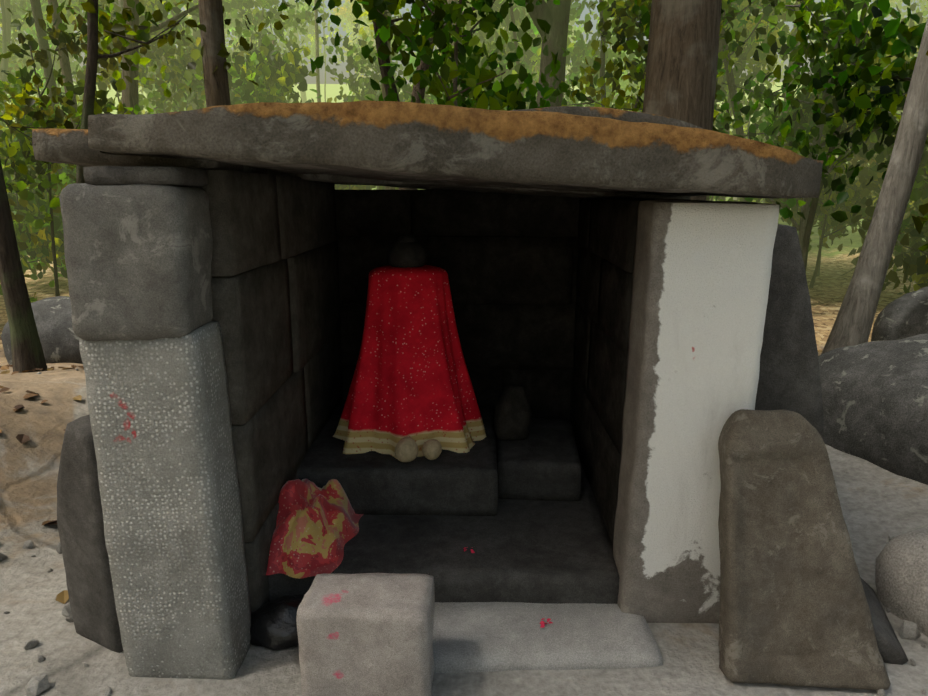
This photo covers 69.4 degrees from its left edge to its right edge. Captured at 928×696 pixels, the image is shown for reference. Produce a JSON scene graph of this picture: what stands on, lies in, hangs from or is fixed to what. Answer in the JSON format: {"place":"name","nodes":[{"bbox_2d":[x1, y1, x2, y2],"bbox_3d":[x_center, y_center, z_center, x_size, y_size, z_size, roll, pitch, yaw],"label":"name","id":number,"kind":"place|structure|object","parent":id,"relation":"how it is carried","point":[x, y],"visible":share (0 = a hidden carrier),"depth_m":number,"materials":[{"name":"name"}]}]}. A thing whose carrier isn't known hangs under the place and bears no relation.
{"place":"outdoors","nodes":[
{"label":"outdoors","id":0,"kind":"place"},
{"bbox_2d":[0,80,927,695],"bbox_3d":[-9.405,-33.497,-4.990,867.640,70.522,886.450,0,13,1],"label":"terrain","id":1,"kind":"structure","parent":0,"point":[878,504],"depth_m":2.40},
{"bbox_2d":[0,0,6,113],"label":"forest tree","id":2,"kind":"object","parent":1,"relation":"on","point":[4,51],"visible":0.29,"depth_m":14.62,"materials":[{"name":"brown plant"}]},
{"bbox_2d":[0,0,10,111],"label":"forest tree","id":3,"kind":"object","parent":1,"relation":"on","point":[8,17],"visible":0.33,"depth_m":15.18,"materials":[{"name":"brown plant"}]},
{"bbox_2d":[0,159,47,372],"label":"mossy tree","id":4,"kind":"object","parent":1,"relation":"on","point":[27,350],"visible":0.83,"depth_m":4.61,"materials":[{"name":"brown plant"}]},
{"bbox_2d":[0,0,60,95],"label":"tree","id":5,"kind":"object","parent":1,"relation":"on","point":[13,58],"visible":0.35,"depth_m":15.83,"materials":[{"name":"green plant"}]},
{"bbox_2d":[0,148,67,294],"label":"shrub","id":6,"kind":"object","parent":1,"relation":"on","point":[34,252],"visible":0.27,"depth_m":8.32,"materials":[{"name":"green plant"}]},
{"bbox_2d":[0,105,75,276],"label":"shrub","id":7,"kind":"object","parent":1,"relation":"on","point":[30,219],"visible":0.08,"depth_m":8.35,"materials":[{"name":"green plant"}]},
{"bbox_2d":[1,296,82,364],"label":"long boulder","id":8,"kind":"object","parent":1,"relation":"on","point":[59,339],"visible":0.21,"depth_m":5.23,"materials":[{"name":"stone"}]},
{"bbox_2d":[9,0,83,120],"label":"tree","id":9,"kind":"object","parent":1,"relation":"on","point":[44,3],"visible":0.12,"depth_m":18.31,"materials":[{"name":"green plant"}]},
{"bbox_2d":[8,0,84,94],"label":"tree","id":10,"kind":"object","parent":1,"relation":"on","point":[24,26],"visible":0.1,"depth_m":20.02,"materials":[{"name":"green plant"}]},
{"bbox_2d":[30,0,65,271],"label":"forest tree","id":11,"kind":"object","parent":1,"relation":"on","point":[37,15],"visible":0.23,"depth_m":8.85,"materials":[{"name":"brown plant"}]},
{"bbox_2d":[47,0,78,128],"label":"forest tree","id":12,"kind":"object","parent":1,"relation":"on","point":[65,66],"visible":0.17,"depth_m":8.23,"materials":[{"name":"brown plant"}]},
{"bbox_2d":[0,0,153,302],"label":"tree","id":13,"kind":"object","parent":1,"relation":"on","point":[21,91],"visible":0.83,"depth_m":6.83,"materials":[{"name":"green plant"}]},
{"bbox_2d":[57,415,122,652],"bbox_3d":[-1.131,0.576,2.058,0.232,0.806,0.106,13,21,24],"label":"leaning slab","id":14,"kind":"object","parent":1,"relation":"on","point":[80,522],"depth_m":2.00,"materials":[{"name":"stone"}]},
{"bbox_2d":[62,0,230,113],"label":"tree","id":15,"kind":"object","parent":1,"relation":"on","point":[151,6],"visible":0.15,"depth_m":13.15,"materials":[{"name":"green plant"}]},
{"bbox_2d":[56,0,243,114],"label":"tree","id":16,"kind":"object","parent":1,"relation":"on","point":[173,77],"visible":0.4,"depth_m":10.86,"materials":[{"name":"green plant"}]},
{"bbox_2d":[122,0,198,114],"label":"tree trunk","id":17,"kind":"object","parent":1,"relation":"on","point":[130,95],"visible":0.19,"depth_m":7.96,"materials":[{"name":"grey plant"}]},
{"bbox_2d":[79,321,250,679],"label":"pillar","id":18,"kind":"structure","parent":1,"relation":"on","point":[160,421],"depth_m":1.87,"materials":[{"name":"stone"}]},
{"bbox_2d":[59,183,212,340],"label":"stone block","id":19,"kind":"structure","parent":18,"relation":"on","point":[138,258],"depth_m":1.69,"materials":[{"name":"grey stone"}]},
{"bbox_2d":[83,166,207,185],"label":"stone slab","id":20,"kind":"structure","parent":19,"relation":"on","point":[149,175],"depth_m":1.66,"materials":[{"name":"stone"}]},
{"bbox_2d":[32,129,268,173],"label":"stone slab","id":21,"kind":"structure","parent":20,"relation":"on","point":[68,146],"depth_m":1.84,"materials":[{"name":"stone"}]},
{"bbox_2d":[46,0,288,182],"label":"thin leaning tree","id":22,"kind":"object","parent":1,"relation":"on","point":[114,29],"visible":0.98,"depth_m":5.67,"materials":[{"name":"green plant"}]},
{"bbox_2d":[57,0,282,110],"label":"forest tree","id":23,"kind":"object","parent":1,"relation":"on","point":[232,6],"visible":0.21,"depth_m":16.58,"materials":[{"name":"green plant"}]},
{"bbox_2d":[198,0,230,107],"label":"tree","id":24,"kind":"object","parent":1,"relation":"on","point":[216,85],"visible":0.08,"depth_m":6.02,"materials":[{"name":"brown plant"}]},
{"bbox_2d":[171,0,321,109],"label":"tree","id":25,"kind":"object","parent":1,"relation":"on","point":[277,80],"visible":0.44,"depth_m":10.73,"materials":[{"name":"green plant"}]},
{"bbox_2d":[229,0,302,52],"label":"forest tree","id":26,"kind":"object","parent":1,"relation":"on","point":[279,43],"visible":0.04,"depth_m":34.28,"materials":[{"name":"green plant"}]},
{"bbox_2d":[250,594,304,650],"bbox_3d":[-0.572,0.869,2.189,0.269,0.107,0.215,-3,13,-14],"label":"black plastic bag","id":27,"kind":"object","parent":1,"relation":"on","point":[273,625],"visible":0.65,"depth_m":2.12,"materials":[{"name":"plastic"}]},
{"bbox_2d":[222,0,338,66],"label":"tree","id":28,"kind":"object","parent":1,"relation":"on","point":[304,15],"visible":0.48,"depth_m":16.00,"materials":[{"name":"green plant"}]},
{"bbox_2d":[269,0,330,102],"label":"forest tree","id":29,"kind":"object","parent":1,"relation":"on","point":[306,39],"visible":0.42,"depth_m":37.98,"materials":[{"name":"green plant"}]},
{"bbox_2d":[314,0,320,101],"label":"forest tree","id":30,"kind":"object","parent":1,"relation":"on","point":[317,55],"visible":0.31,"depth_m":15.29,"materials":[{"name":"grey plant"}]},
{"bbox_2d":[307,0,339,101],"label":"forest tree","id":31,"kind":"object","parent":1,"relation":"on","point":[324,34],"visible":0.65,"depth_m":30.79,"materials":[{"name":"green plant"}]},
{"bbox_2d":[321,0,369,88],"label":"forest tree","id":32,"kind":"object","parent":1,"relation":"on","point":[348,24],"visible":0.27,"depth_m":51.48,"materials":[{"name":"green plant"}]},
{"bbox_2d":[293,102,398,189],"bbox_3d":[-2.004,-2.562,10.696,2.546,2.540,2.632,-6,14,-26],"label":"shrub","id":33,"kind":"object","parent":1,"relation":"on","point":[353,187],"depth_m":10.89,"materials":[{"name":"green plant"}]},
{"bbox_2d":[342,369,354,401],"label":"block wall","id":34,"kind":"structure","parent":1,"relation":"on","point":[347,376],"depth_m":3.58,"materials":[{"name":"stone"}]},
{"bbox_2d":[340,304,365,368],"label":"block wall","id":35,"kind":"structure","parent":34,"relation":"on","point":[352,324],"depth_m":3.51,"materials":[{"name":"stone"}]},
{"bbox_2d":[336,236,399,303],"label":"block wall","id":36,"kind":"structure","parent":35,"relation":"on","point":[361,258],"depth_m":3.43,"materials":[{"name":"stone"}]},
{"bbox_2d":[335,189,411,235],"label":"block wall","id":37,"kind":"structure","parent":36,"relation":"on","point":[383,212],"depth_m":3.37,"materials":[{"name":"stone"}]},
{"bbox_2d":[333,0,378,95],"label":"forest tree","id":38,"kind":"object","parent":1,"relation":"on","point":[344,11],"visible":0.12,"depth_m":41.30,"materials":[{"name":"green plant"}]},
{"bbox_2d":[296,573,434,695],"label":"stone block","id":39,"kind":"object","parent":1,"relation":"on","point":[365,634],"depth_m":1.83,"materials":[{"name":"stone"}]},
{"bbox_2d":[321,10,441,189],"bbox_3d":[-1.644,-4.697,13.847,3.556,4.682,2.434,8,15,30],"label":"tree","id":40,"kind":"object","parent":1,"relation":"on","point":[369,91],"visible":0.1,"depth_m":13.45,"materials":[{"name":"green plant"}]},
{"bbox_2d":[353,8,414,76],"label":"forest tree","id":41,"kind":"object","parent":1,"relation":"on","point":[370,36],"visible":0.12,"depth_m":30.63,"materials":[{"name":"green plant"}]},
{"bbox_2d":[373,21,417,189],"bbox_3d":[-0.395,-5.846,4.808,1.913,12.217,2.716,-11,17,-39],"label":"forest tree","id":42,"kind":"object","parent":1,"relation":"on","point":[384,70],"visible":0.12,"depth_m":6.38,"materials":[{"name":"brown plant"}]},
{"bbox_2d":[0,304,827,603],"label":"dry leaf litter","id":43,"kind":"object","parent":1,"relation":"on","point":[62,597],"visible":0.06,"depth_m":3.46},
{"bbox_2d":[278,0,561,110],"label":"tree","id":44,"kind":"object","parent":1,"relation":"on","point":[474,80],"visible":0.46,"depth_m":5.24,"materials":[{"name":"green plant"}]},
{"bbox_2d":[399,2,476,189],"bbox_3d":[0.756,-5.930,7.131,4.149,11.269,3.043,8,15,31],"label":"tree","id":45,"kind":"object","parent":1,"relation":"on","point":[424,67],"visible":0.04,"depth_m":7.32,"materials":[{"name":"grey plant"}]},
{"bbox_2d":[268,433,619,603],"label":"stone floor","id":46,"kind":"structure","parent":1,"relation":"on","point":[544,551],"depth_m":2.41,"materials":[{"name":"stone"}]},
{"bbox_2d":[266,479,363,578],"bbox_3d":[-0.590,0.593,2.505,0.364,0.238,0.564,2,13,7],"label":"cloth","id":47,"kind":"object","parent":46,"relation":"on","point":[316,530],"visible":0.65,"depth_m":2.38,"materials":[{"name":"fabric"}]},
{"bbox_2d":[297,405,497,515],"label":"stone platform","id":48,"kind":"structure","parent":46,"relation":"on","point":[447,482],"depth_m":2.68,"materials":[{"name":"stone"}]},
{"bbox_2d":[395,437,417,461],"bbox_3d":[-0.232,0.414,2.728,0.096,0.106,0.097,15,13,-2],"label":"stone ball","id":49,"kind":"object","parent":48,"relation":"on","point":[406,449],"visible":0.96,"depth_m":2.69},
{"bbox_2d":[332,234,485,458],"bbox_3d":[-0.243,-0.021,2.859,0.688,0.917,0.424,0,13,-2],"label":"idol draped in red cloth","id":50,"kind":"object","parent":48,"relation":"on","point":[411,378],"visible":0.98,"depth_m":2.78,"materials":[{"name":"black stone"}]},
{"bbox_2d":[422,439,441,459],"bbox_3d":[-0.128,0.416,2.754,0.080,0.088,0.081,9,24,-41],"label":"stone ball","id":51,"kind":"object","parent":48,"relation":"on","point":[431,449],"visible":0.98,"depth_m":2.73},
{"bbox_2d":[497,418,580,500],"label":"pedestal block","id":52,"kind":"structure","parent":46,"relation":"on","point":[541,461],"depth_m":2.83,"materials":[{"name":"stone"}]},
{"bbox_2d":[494,384,531,440],"bbox_3d":[0.225,0.292,3.055,0.162,0.256,0.132,2,13,-10],"label":"small stone","id":53,"kind":"object","parent":52,"relation":"on","point":[512,416],"visible":1,"depth_m":3.00,"materials":[{"name":"stone"}]},
{"bbox_2d":[395,2,524,110],"bbox_3d":[0.188,-5.796,10.722,3.102,8.690,3.375,0,13,1],"label":"tree","id":54,"kind":"object","parent":1,"relation":"on","point":[404,88],"visible":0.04,"depth_m":10.60,"materials":[{"name":"green plant"}]},
{"bbox_2d":[0,369,925,695],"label":"pebbles","id":55,"kind":"object","parent":1,"relation":"on","point":[40,683],"visible":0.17,"depth_m":2.16,"materials":[{"name":"stone"}]},
{"bbox_2d":[425,0,540,109],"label":"tree","id":56,"kind":"object","parent":1,"relation":"on","point":[529,57],"visible":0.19,"depth_m":14.84,"materials":[{"name":"green plant"}]},
{"bbox_2d":[470,0,570,103],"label":"tree","id":57,"kind":"object","parent":1,"relation":"on","point":[533,35],"visible":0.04,"depth_m":16.02,"materials":[{"name":"green plant"}]},
{"bbox_2d":[502,370,573,419],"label":"block wall","id":58,"kind":"structure","parent":1,"relation":"on","point":[548,392],"depth_m":3.56,"materials":[{"name":"stone"}]},
{"bbox_2d":[453,303,575,369],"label":"block wall","id":59,"kind":"structure","parent":58,"relation":"on","point":[512,337],"depth_m":3.50,"materials":[{"name":"stone"}]},
{"bbox_2d":[414,236,573,304],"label":"block wall","id":60,"kind":"structure","parent":59,"relation":"on","point":[527,270],"depth_m":3.42,"materials":[{"name":"stone"}]},
{"bbox_2d":[411,189,582,236],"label":"block wall","id":61,"kind":"structure","parent":60,"relation":"on","point":[451,213],"depth_m":3.37,"materials":[{"name":"stone"}]},
{"bbox_2d":[433,602,662,672],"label":"stone step","id":62,"kind":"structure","parent":1,"relation":"on","point":[486,636],"depth_m":2.11,"materials":[{"name":"stone"}]},
{"bbox_2d":[525,0,570,106],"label":"forked tree","id":63,"kind":"object","parent":1,"relation":"on","point":[553,15],"visible":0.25,"depth_m":8.34,"materials":[{"name":"green plant"}]},
{"bbox_2d":[497,0,634,108],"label":"tree","id":64,"kind":"object","parent":1,"relation":"on","point":[579,49],"visible":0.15,"depth_m":13.59,"materials":[{"name":"green plant"}]},
{"bbox_2d":[599,0,605,106],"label":"forest tree","id":65,"kind":"object","parent":1,"relation":"on","point":[602,67],"visible":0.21,"depth_m":9.13,"materials":[{"name":"brown plant"}]},
{"bbox_2d":[583,0,645,109],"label":"tree","id":66,"kind":"object","parent":1,"relation":"on","point":[623,84],"visible":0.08,"depth_m":21.99,"materials":[{"name":"green plant"}]},
{"bbox_2d":[526,0,777,135],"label":"tree","id":67,"kind":"object","parent":1,"relation":"on","point":[623,12],"visible":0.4,"depth_m":7.41,"materials":[{"name":"green plant"}]},
{"bbox_2d":[643,0,721,200],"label":"tree trunk","id":68,"kind":"object","parent":1,"relation":"on","point":[681,65],"visible":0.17,"depth_m":4.21,"materials":[{"name":"brown plant"}]},
{"bbox_2d":[613,199,778,622],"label":"white pillar","id":69,"kind":"structure","parent":1,"relation":"on","point":[701,280],"depth_m":2.08,"materials":[{"name":"paint"}]},
{"bbox_2d":[88,100,822,198],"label":"roof slab","id":70,"kind":"structure","parent":69,"relation":"on","point":[450,145],"depth_m":1.69,"materials":[{"name":"stone"}]},
{"bbox_2d":[510,106,703,128],"bbox_3d":[0.339,-0.654,2.005,0.620,0.078,0.504,2,13,-8],"label":"roof stone","id":71,"kind":"object","parent":70,"relation":"on","point":[621,115],"visible":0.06,"depth_m":1.77,"materials":[{"name":"stone"}]},
{"bbox_2d":[577,0,876,200],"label":"tree","id":72,"kind":"object","parent":1,"relation":"on","point":[767,11],"visible":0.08,"depth_m":8.29,"materials":[{"name":"green plant"}]},
{"bbox_2d":[722,33,747,201],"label":"forest tree","id":73,"kind":"object","parent":1,"relation":"on","point":[732,92],"visible":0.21,"depth_m":8.76,"materials":[{"name":"grey plant"}]},
{"bbox_2d":[713,77,784,218],"bbox_3d":[5.469,-3.935,13.883,3.626,3.207,2.380,8,15,30],"label":"shrub","id":74,"kind":"object","parent":1,"relation":"on","point":[743,100],"visible":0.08,"depth_m":13.32,"materials":[{"name":"green plant"}]},
{"bbox_2d":[714,0,804,200],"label":"tree","id":75,"kind":"object","parent":1,"relation":"on","point":[742,60],"visible":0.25,"depth_m":10.74,"materials":[{"name":"green plant"}]},
{"bbox_2d":[755,224,823,438],"bbox_3d":[1.196,0.118,2.870,0.308,1.337,1.166,-9,11,11],"label":"stone","id":76,"kind":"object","parent":1,"relation":"on","point":[789,376],"depth_m":2.25,"materials":[{"name":"stone"}]},
{"bbox_2d":[573,302,590,394],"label":"block wall","id":77,"kind":"structure","parent":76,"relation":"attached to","point":[582,337],"depth_m":3.25,"materials":[{"name":"stone"}]},
{"bbox_2d":[576,247,602,323],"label":"block wall","id":78,"kind":"structure","parent":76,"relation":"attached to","point":[587,279],"depth_m":3.06,"materials":[{"name":"stone"}]},
{"bbox_2d":[577,198,601,249],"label":"block wall","id":79,"kind":"structure","parent":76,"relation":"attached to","point":[584,222],"depth_m":3.19,"materials":[{"name":"stone"}]},
{"bbox_2d":[570,372,620,543],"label":"block wall","id":80,"kind":"structure","parent":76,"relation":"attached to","point":[599,457],"depth_m":2.82,"materials":[{"name":"stone"}]},
{"bbox_2d":[587,318,626,454],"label":"block wall","id":81,"kind":"structure","parent":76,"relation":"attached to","point":[607,373],"depth_m":2.63,"materials":[{"name":"stone"}]},
{"bbox_2d":[597,259,632,355],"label":"block wall","id":82,"kind":"structure","parent":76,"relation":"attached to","point":[615,297],"depth_m":2.46,"materials":[{"name":"stone"}]},
{"bbox_2d":[718,409,890,689],"bbox_3d":[1.005,0.587,2.006,0.465,0.801,0.115,1,-4,3],"label":"leaning stone","id":83,"kind":"object","parent":1,"relation":"on","point":[794,609],"visible":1,"depth_m":1.97,"materials":[{"name":"stone"}]},
{"bbox_2d":[719,38,918,287],"bbox_3d":[4.818,-2.174,8.709,2.511,3.028,2.472,-9,16,-33],"label":"tree","id":84,"kind":"object","parent":1,"relation":"on","point":[854,196],"visible":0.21,"depth_m":8.48,"materials":[{"name":"green plant"}]},
{"bbox_2d":[715,0,927,249],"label":"tree","id":85,"kind":"object","parent":1,"relation":"on","point":[830,76],"visible":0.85,"depth_m":6.51,"materials":[{"name":"green plant"}]},
{"bbox_2d":[801,2,867,271],"bbox_3d":[4.096,-4.550,6.171,2.372,8.923,1.656,7,15,27],"label":"forest tree","id":86,"kind":"object","parent":1,"relation":"on","point":[808,228],"visible":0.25,"depth_m":7.39,"materials":[{"name":"brown plant"}]},
{"bbox_2d":[756,55,925,275],"bbox_3d":[5.217,-2.345,8.927,2.764,3.140,2.316,-7,15,-28],"label":"tree","id":87,"kind":"object","parent":1,"relation":"on","point":[862,182],"visible":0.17,"depth_m":8.73,"materials":[{"name":"green plant"}]},
{"bbox_2d":[815,0,927,157],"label":"forest tree","id":88,"kind":"object","parent":1,"relation":"on","point":[922,4],"visible":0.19,"depth_m":30.38,"materials":[{"name":"green plant"}]},
{"bbox_2d":[818,334,927,484],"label":"boulder","id":89,"kind":"object","parent":1,"relation":"on","point":[875,401],"visible":0.65,"depth_m":3.39,"materials":[{"name":"stone"}]},
{"bbox_2d":[825,3,922,234],"bbox_3d":[8.800,-4.350,13.582,3.989,4.756,2.721,-11,17,-40],"label":"tree","id":90,"kind":"object","parent":1,"relation":"on","point":[913,8],"depth_m":12.86,"materials":[{"name":"green plant"}]},
{"bbox_2d":[821,18,927,353],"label":"pale leaning tree","id":91,"kind":"object","parent":1,"relation":"on","point":[853,323],"visible":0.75,"depth_m":5.21,"materials":[{"name":"grey plant"}]},
{"bbox_2d":[860,577,907,664],"bbox_3d":[1.288,0.849,2.198,0.228,0.078,0.347,40,23,-2],"label":"slab fragment","id":92,"kind":"object","parent":1,"relation":"on","point":[891,650],"visible":0.33,"depth_m":2.07,"materials":[{"name":"stone"}]},
{"bbox_2d":[851,137,927,294],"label":"shrub","id":93,"kind":"object","parent":1,"relation":"on","point":[913,262],"visible":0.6,"depth_m":7.41,"materials":[{"name":"green plant"}]},
{"bbox_2d":[871,286,927,341],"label":"boulder","id":94,"kind":"object","parent":1,"relation":"on","point":[903,316],"visible":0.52,"depth_m":5.81,"materials":[{"name":"stone"}]},
{"bbox_2d":[875,526,927,636],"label":"boulder","id":95,"kind":"object","parent":1,"relation":"on","point":[901,578],"visible":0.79,"depth_m":2.26,"materials":[{"name":"stone"}]},
{"bbox_2d":[912,51,927,264],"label":"tree","id":96,"kind":"object","parent":1,"relation":"on","point":[919,221],"visible":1,"depth_m":4.98,"materials":[{"name":"green plant"}]},
{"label":"wall blocks","id":97,"kind":"object","parent":1,"relation":"on","visible":0},
{"bbox_2d":[468,370,502,413],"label":"block wall","id":98,"kind":"structure","parent":97,"relation":"on","point":[487,385],"depth_m":3.57,"materials":[{"name":"stone"}]},
{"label":"wall blocks","id":99,"kind":"object","parent":1,"relation":"on","visible":0},
{"bbox_2d":[199,170,281,275],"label":"block wall","id":100,"kind":"structure","parent":99,"relation":"on","point":[243,211],"depth_m":2.04,"materials":[{"name":"stone"}]},
{"bbox_2d":[211,259,293,424],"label":"block wall","id":101,"kind":"structure","parent":99,"relation":"on","point":[251,312],"depth_m":2.14,"materials":[{"name":"stone"}]},
{"bbox_2d":[244,474,297,612],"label":"block wall","id":102,"kind":"structure","parent":99,"relation":"on","point":[257,549],"depth_m":2.22,"materials":[{"name":"stone"}]},
{"bbox_2d":[232,367,307,541],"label":"block wall","id":103,"kind":"structure","parent":102,"relation":"on","point":[270,438],"depth_m":2.31,"materials":[{"name":"stone"}]},
{"bbox_2d":[276,175,336,258],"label":"block wall","id":104,"kind":"structure","parent":99,"relation":"on","point":[307,215],"depth_m":2.76,"materials":[{"name":"stone"}]},
{"bbox_2d":[287,242,340,372],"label":"block wall","id":105,"kind":"structure","parent":99,"relation":"on","point":[315,301],"depth_m":2.89,"materials":[{"name":"stone"}]},
{"bbox_2d":[304,330,342,449],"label":"block wall","id":106,"kind":"structure","parent":99,"relation":"on","point":[323,383],"depth_m":3.13,"materials":[{"name":"stone"}]},
{"bbox_2d":[0,0,927,84],"label":"sky","id":107,"kind":"structure","parent":0,"point":[340,68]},
{"bbox_2d":[265,171,690,199],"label":"roof slab","id":108,"kind":"structure","parent":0,"point":[338,179],"depth_m":2.77,"materials":[{"name":"stone"}]},
{"bbox_2d":[588,199,703,272],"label":"block wall","id":109,"kind":"structure","parent":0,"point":[612,230],"depth_m":2.47,"materials":[{"name":"stone"}]},
{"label":"wall blocks","id":110,"kind":"object","parent":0,"visible":0},
{"bbox_2d":[571,237,578,303],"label":"block wall","id":111,"kind":"structure","parent":110,"relation":"on","point":[574,273],"depth_m":3.44,"materials":[{"name":"stone"}]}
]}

